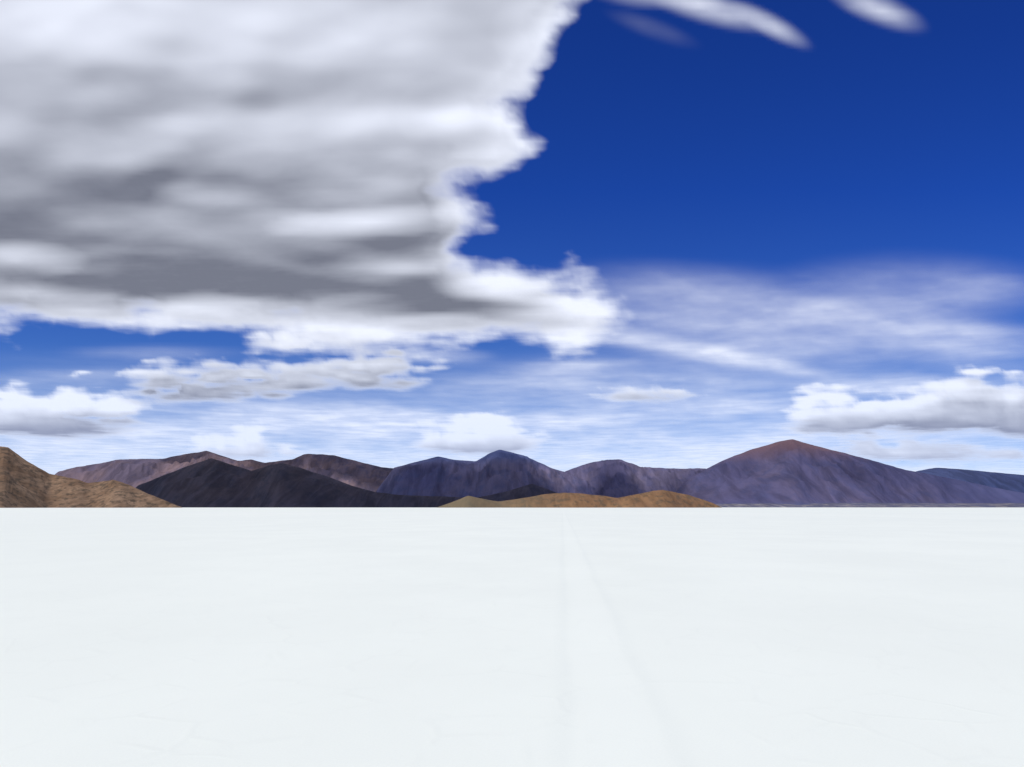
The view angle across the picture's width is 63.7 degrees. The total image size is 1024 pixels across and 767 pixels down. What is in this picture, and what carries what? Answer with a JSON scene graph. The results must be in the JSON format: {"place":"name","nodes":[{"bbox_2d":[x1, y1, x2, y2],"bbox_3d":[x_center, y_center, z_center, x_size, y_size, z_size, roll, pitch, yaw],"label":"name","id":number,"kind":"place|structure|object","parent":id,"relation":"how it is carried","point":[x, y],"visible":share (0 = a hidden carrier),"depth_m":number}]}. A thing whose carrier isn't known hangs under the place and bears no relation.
{"place":"outdoors","nodes":[
{"label":"outdoors","id":0,"kind":"place"},
{"bbox_2d":[0,446,181,507],"bbox_3d":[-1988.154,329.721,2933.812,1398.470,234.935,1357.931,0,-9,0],"label":"hill range","id":1,"kind":"structure","parent":0,"point":[24,483],"depth_m":2975.51},
{"bbox_2d":[55,451,392,491],"bbox_3d":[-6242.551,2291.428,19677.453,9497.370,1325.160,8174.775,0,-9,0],"label":"mountain","id":2,"kind":"structure","parent":0,"point":[135,473],"depth_m":18535.33},
{"bbox_2d":[136,458,555,506],"bbox_3d":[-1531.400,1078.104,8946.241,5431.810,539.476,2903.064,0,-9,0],"label":"mountain","id":3,"kind":"structure","parent":0,"point":[211,482],"depth_m":8372.20},
{"bbox_2d":[0,0,1023,474],"bbox_3d":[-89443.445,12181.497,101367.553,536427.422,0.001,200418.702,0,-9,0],"label":"sky","id":4,"kind":"structure","parent":0,"point":[222,200],"depth_m":8630.20},
{"bbox_2d":[0,507,1023,766],"bbox_3d":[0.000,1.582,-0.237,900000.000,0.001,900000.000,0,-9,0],"label":"salt flat","id":5,"kind":"structure","parent":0,"point":[510,637],"depth_m":10.25},
{"bbox_2d":[376,450,594,497],"bbox_3d":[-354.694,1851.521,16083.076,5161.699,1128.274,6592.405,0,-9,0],"label":"mountain","id":6,"kind":"structure","parent":5,"relation":"on","point":[497,471],"depth_m":15083.83},
{"bbox_2d":[437,490,721,507],"bbox_3d":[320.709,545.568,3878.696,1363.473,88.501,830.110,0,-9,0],"label":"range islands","id":7,"kind":"object","parent":5,"relation":"on","point":[660,499],"visible":0.92,"depth_m":3753.44},
{"bbox_2d":[565,459,704,497],"bbox_3d":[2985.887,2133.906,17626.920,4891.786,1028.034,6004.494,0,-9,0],"label":"mountain","id":8,"kind":"structure","parent":5,"relation":"on","point":[616,478],"depth_m":16499.11},
{"bbox_2d":[676,439,1023,504],"bbox_3d":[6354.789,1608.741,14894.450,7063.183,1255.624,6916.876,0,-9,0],"label":"mountain","id":9,"kind":"structure","parent":5,"relation":"on","point":[792,472],"depth_m":13392.01},
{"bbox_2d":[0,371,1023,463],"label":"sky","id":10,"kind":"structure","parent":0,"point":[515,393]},
{"bbox_2d":[716,503,1023,506],"bbox_3d":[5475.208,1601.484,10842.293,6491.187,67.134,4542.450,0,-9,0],"label":"shore","id":11,"kind":"structure","parent":0,"point":[892,505],"depth_m":10951.68},
{"bbox_2d":[916,468,1023,492],"bbox_3d":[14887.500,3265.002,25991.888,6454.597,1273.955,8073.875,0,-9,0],"label":"mountain","id":12,"kind":"structure","parent":0,"point":[1011,482],"depth_m":24943.34}
]}

